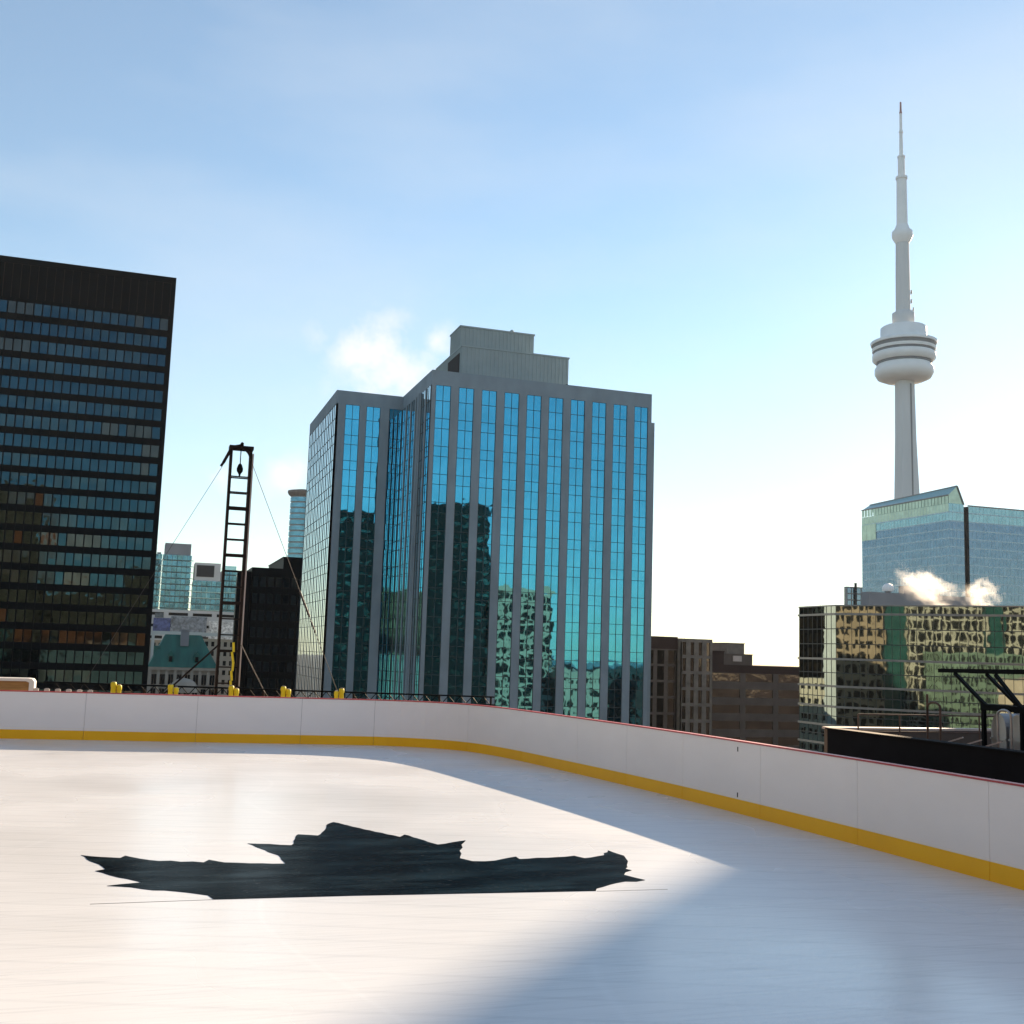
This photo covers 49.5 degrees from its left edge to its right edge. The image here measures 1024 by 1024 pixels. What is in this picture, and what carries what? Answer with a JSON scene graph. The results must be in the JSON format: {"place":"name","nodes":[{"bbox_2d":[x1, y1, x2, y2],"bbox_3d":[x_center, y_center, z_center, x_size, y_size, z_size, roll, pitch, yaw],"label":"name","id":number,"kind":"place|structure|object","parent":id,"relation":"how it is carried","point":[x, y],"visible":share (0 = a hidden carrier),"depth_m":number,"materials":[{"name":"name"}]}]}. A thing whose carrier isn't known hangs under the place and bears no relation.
{"place":"outdoors","nodes":[
{"label":"outdoors","id":0,"kind":"place"},
{"bbox_2d":[0,677,35,690],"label":"plywood bench","id":1,"kind":"object","parent":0,"point":[17,683],"visible":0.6,"depth_m":27.45,"materials":[{"name":"brown wood"}]},
{"bbox_2d":[0,255,175,692],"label":"black tower","id":2,"kind":"structure","parent":0,"point":[85,355],"depth_m":209.22,"materials":[{"name":"glass"}]},
{"bbox_2d":[146,640,160,691],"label":"limestone block","id":3,"kind":"structure","parent":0,"point":[156,642],"depth_m":397.35,"materials":[{"name":"grey stone"}]},
{"bbox_2d":[159,543,191,609],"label":"condo tower","id":4,"kind":"structure","parent":0,"point":[175,578],"depth_m":574.88,"materials":[{"name":"teal glass"}]},
{"bbox_2d":[147,629,215,694],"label":"copper roof hotel","id":5,"kind":"structure","parent":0,"point":[173,659],"depth_m":362.74,"materials":[{"name":"stone"}]},
{"bbox_2d":[150,674,156,692],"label":"window","id":6,"kind":"structure","parent":5,"relation":"in","point":[154,676],"depth_m":358.36,"materials":[{"name":"black glass"}]},
{"bbox_2d":[159,674,164,693],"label":"window","id":7,"kind":"structure","parent":5,"relation":"in","point":[162,679],"depth_m":359.24,"materials":[{"name":"black glass"}]},
{"bbox_2d":[167,674,172,693],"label":"window","id":8,"kind":"structure","parent":5,"relation":"in","point":[169,682],"depth_m":360.03,"materials":[{"name":"black glass"}]},
{"bbox_2d":[192,675,197,694],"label":"window","id":9,"kind":"structure","parent":5,"relation":"in","point":[196,682],"depth_m":362.50,"materials":[{"name":"black glass"}]},
{"bbox_2d":[200,675,206,694],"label":"window","id":10,"kind":"structure","parent":5,"relation":"in","point":[202,691],"depth_m":363.16,"materials":[{"name":"black glass"}]},
{"bbox_2d":[209,675,214,694],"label":"window","id":11,"kind":"structure","parent":5,"relation":"in","point":[212,677],"depth_m":364.10,"materials":[{"name":"black glass"}]},
{"bbox_2d":[150,631,232,658],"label":"skywalk beam","id":12,"kind":"structure","parent":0,"point":[153,633],"depth_m":397.99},
{"bbox_2d":[150,609,233,639],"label":"pale flat block","id":13,"kind":"structure","parent":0,"point":[179,620],"depth_m":478.45,"materials":[{"name":"grey concrete"}]},
{"bbox_2d":[190,562,220,611],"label":"condo tower","id":14,"kind":"structure","parent":0,"point":[206,589],"depth_m":575.51,"materials":[{"name":"teal glass"}]},
{"bbox_2d":[203,639,231,695],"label":"limestone block","id":15,"kind":"structure","parent":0,"point":[224,660],"depth_m":403.90,"materials":[{"name":"beige stone"}]},
{"bbox_2d":[218,566,236,611],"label":"condo tower","id":16,"kind":"structure","parent":0,"point":[230,580],"depth_m":588.66,"materials":[{"name":"teal glass"}]},
{"bbox_2d":[229,557,302,696],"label":"black block","id":17,"kind":"structure","parent":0,"point":[271,623],"depth_m":244.62,"materials":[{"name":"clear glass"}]},
{"bbox_2d":[287,489,305,557],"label":"round glass tower","id":18,"kind":"structure","parent":0,"point":[296,522],"depth_m":691.01,"materials":[{"name":"glass"}]},
{"bbox_2d":[295,325,654,726],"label":"stone pier building","id":19,"kind":"structure","parent":0,"point":[479,512],"depth_m":162.31,"materials":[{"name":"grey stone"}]},
{"bbox_2d":[0,0,1023,665],"label":"sky","id":20,"kind":"structure","parent":0,"point":[688,204],"materials":[{"name":"blue"}]},
{"bbox_2d":[650,636,677,729],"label":"brown office block","id":21,"kind":"structure","parent":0,"point":[663,694],"depth_m":251.20,"materials":[{"name":"brown concrete"}]},
{"bbox_2d":[712,643,798,748],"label":"brown office block","id":22,"kind":"structure","parent":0,"point":[755,703],"depth_m":258.32,"materials":[{"name":"brown brick"}]},
{"bbox_2d":[870,102,937,498],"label":"observation tower","id":23,"kind":"structure","parent":0,"point":[903,346],"depth_m":926.26,"materials":[{"name":"concrete"}]},
{"bbox_2d":[798,605,1023,752],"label":"green glass block","id":24,"kind":"structure","parent":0,"point":[854,660],"depth_m":168.44,"materials":[{"name":"glass"}]},
{"bbox_2d":[844,583,861,604],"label":"blue glass block","id":25,"kind":"structure","parent":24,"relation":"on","point":[852,595],"depth_m":703.00,"materials":[{"name":"glass"}]},
{"bbox_2d":[861,586,979,604],"bbox_3d":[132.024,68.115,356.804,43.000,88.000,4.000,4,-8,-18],"label":"roof plant block","id":26,"kind":"structure","parent":24,"relation":"on","point":[910,595],"depth_m":359.48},
{"bbox_2d":[882,583,893,592],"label":"radar dome","id":27,"kind":"structure","parent":26,"relation":"on","point":[887,588],"depth_m":357.74,"materials":[{"name":"white plastic"}]},
{"bbox_2d":[861,485,1023,605],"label":"teal glass tower","id":28,"kind":"structure","parent":0,"point":[946,541],"depth_m":534.35,"materials":[{"name":"glass"}]},
{"label":"ground","id":29,"kind":"structure","parent":0,"visible":0},
{"bbox_2d":[153,552,162,608],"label":"condo tower","id":30,"kind":"structure","parent":29,"relation":"on","point":[157,583],"depth_m":573.69,"materials":[{"name":"teal glass"}]},
{"bbox_2d":[676,638,712,735],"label":"brown office block","id":31,"kind":"structure","parent":29,"relation":"on","point":[694,688],"depth_m":252.01,"materials":[{"name":"brown concrete"}]},
{"bbox_3d":[-2.877,32.360,-3.352,57.000,59.400,62.600,4,-8,-18],"label":"rink building","id":32,"kind":"object","parent":29,"relation":"on","visible":0},
{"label":"roof deck","id":33,"kind":"structure","parent":32,"relation":"on","visible":0},
{"bbox_2d":[111,681,121,692],"bbox_3d":[-9.788,4.888,27.346,0.266,1.420,0.135,4,-8,-18],"label":"ballast cap pair","id":34,"kind":"object","parent":33,"relation":"on","point":[114,685],"visible":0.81,"depth_m":27.38,"materials":[{"name":"yellow plastic"}]},
{"bbox_2d":[168,684,178,693],"bbox_3d":[-8.508,4.997,27.762,0.266,1.390,0.135,4,-8,-18],"label":"ballast cap pair","id":35,"kind":"object","parent":33,"relation":"on","point":[171,690],"visible":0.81,"depth_m":27.79,"materials":[{"name":"yellow plastic"}]},
{"bbox_2d":[80,442,336,696],"bbox_3d":[-7.835,2.008,29.612,7.682,7.860,0.555,4,-8,-18],"label":"ladder mast","id":36,"kind":"object","parent":33,"relation":"on","point":[241,447],"visible":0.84,"depth_m":29.75,"materials":[{"name":"black metal"}]},
{"bbox_2d":[228,685,238,695],"bbox_3d":[-7.105,5.101,28.221,0.266,1.390,0.135,4,-8,-18],"label":"ballast cap pair","id":37,"kind":"object","parent":33,"relation":"on","point":[231,689],"visible":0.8,"depth_m":28.25,"materials":[{"name":"yellow plastic"}]},
{"bbox_2d":[43,681,494,705],"bbox_3d":[-6.107,5.302,29.434,11.801,1.362,0.060,4,-8,-18],"label":"pipe railing","id":38,"kind":"object","parent":33,"relation":"on","point":[312,691],"visible":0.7,"depth_m":29.34,"materials":[{"name":"black metal"}]},
{"bbox_2d":[281,686,290,696],"bbox_3d":[-5.862,5.188,28.628,0.266,1.400,0.135,4,-8,-18],"label":"ballast cap pair","id":39,"kind":"object","parent":33,"relation":"on","point":[284,691],"visible":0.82,"depth_m":28.65,"materials":[{"name":"yellow plastic"}]},
{"bbox_2d":[334,688,343,698],"bbox_3d":[-4.552,5.295,29.055,0.266,1.380,0.135,4,-8,-18],"label":"ballast cap pair","id":40,"kind":"object","parent":33,"relation":"on","point":[340,693],"visible":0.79,"depth_m":29.09,"materials":[{"name":"yellow plastic"}]},
{"bbox_2d":[0,739,1023,1023],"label":"ice","id":41,"kind":"structure","parent":33,"relation":"on","point":[742,919],"depth_m":9.86,"materials":[{"name":"white ice"}]},
{"bbox_2d":[82,822,643,898],"bbox_3d":[-1.700,3.859,12.552,5.963,0.003,4.621,4,-8,-18],"label":"maple leaf marking","id":42,"kind":"object","parent":41,"relation":"on","point":[335,859],"visible":1,"depth_m":11.53,"materials":[{"name":"black paint"}]},
{"bbox_2d":[99,889,666,903],"bbox_3d":[-1.077,3.616,10.472,5.458,0.002,0.063,4,-8,-15],"label":"ice seam","id":43,"kind":"object","parent":41,"relation":"on","point":[213,899],"visible":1,"depth_m":9.99,"materials":[{"name":"ice"}]},
{"bbox_2d":[0,690,1023,889],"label":"rink barrier","id":44,"kind":"object","parent":41,"relation":"on","point":[970,825],"visible":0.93,"depth_m":19.50,"materials":[{"name":"plastic"}]},
{"bbox_2d":[825,727,1023,783],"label":"black parapet","id":45,"kind":"structure","parent":33,"relation":"attached to","point":[1003,764],"depth_m":23.45,"materials":[{"name":"black metal"}]},
{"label":"lower roof deck","id":46,"kind":"structure","parent":32,"relation":"on","visible":0},
{"bbox_2d":[822,726,991,752],"bbox_3d":[12.861,6.928,31.372,9.280,1.600,0.360,4,-8,-18],"label":"railing","id":47,"kind":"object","parent":46,"relation":"attached to","point":[968,738],"depth_m":30.96,"materials":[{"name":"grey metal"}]},
{"bbox_2d":[857,713,993,744],"bbox_3d":[12.841,6.242,30.426,7.921,1.321,0.042,4,-8,-18],"label":"roof railing","id":48,"kind":"object","parent":46,"relation":"on","point":[900,731],"visible":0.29,"depth_m":29.80,"materials":[{"name":"metal"}]},
{"bbox_2d":[926,694,941,740],"bbox_3d":[9.942,5.287,26.153,0.056,1.950,0.506,4,-8,-18],"label":"pipe hoop","id":49,"kind":"object","parent":46,"relation":"on","point":[928,703],"visible":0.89,"depth_m":26.32,"materials":[{"name":"metal"}]},
{"bbox_2d":[938,668,1023,750],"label":"roof gantry","id":50,"kind":"object","parent":46,"relation":"on","point":[1017,707],"visible":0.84,"depth_m":24.72,"materials":[{"name":"black metal"}]},
{"bbox_2d":[990,713,1018,748],"bbox_3d":[11.040,5.287,24.601,0.680,1.630,0.470,4,-8,-18],"label":"roof duct","id":51,"kind":"object","parent":46,"relation":"on","point":[1004,727],"visible":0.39,"depth_m":24.48,"materials":[{"name":"silver metal"}]},
{"bbox_2d":[996,709,1012,748],"bbox_3d":[10.654,5.139,24.006,0.056,1.748,0.456,4,-8,-18],"label":"pipe hoop","id":52,"kind":"object","parent":46,"relation":"on","point":[1011,725],"visible":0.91,"depth_m":24.04,"materials":[{"name":"grey metal"}]},
{"bbox_2d":[1008,715,1019,749],"bbox_3d":[11.221,5.224,24.059,0.680,1.630,0.520,4,-8,-18],"label":"roof duct","id":53,"kind":"object","parent":46,"relation":"on","point":[1016,731],"visible":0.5,"depth_m":24.06,"materials":[{"name":"grey metal"}]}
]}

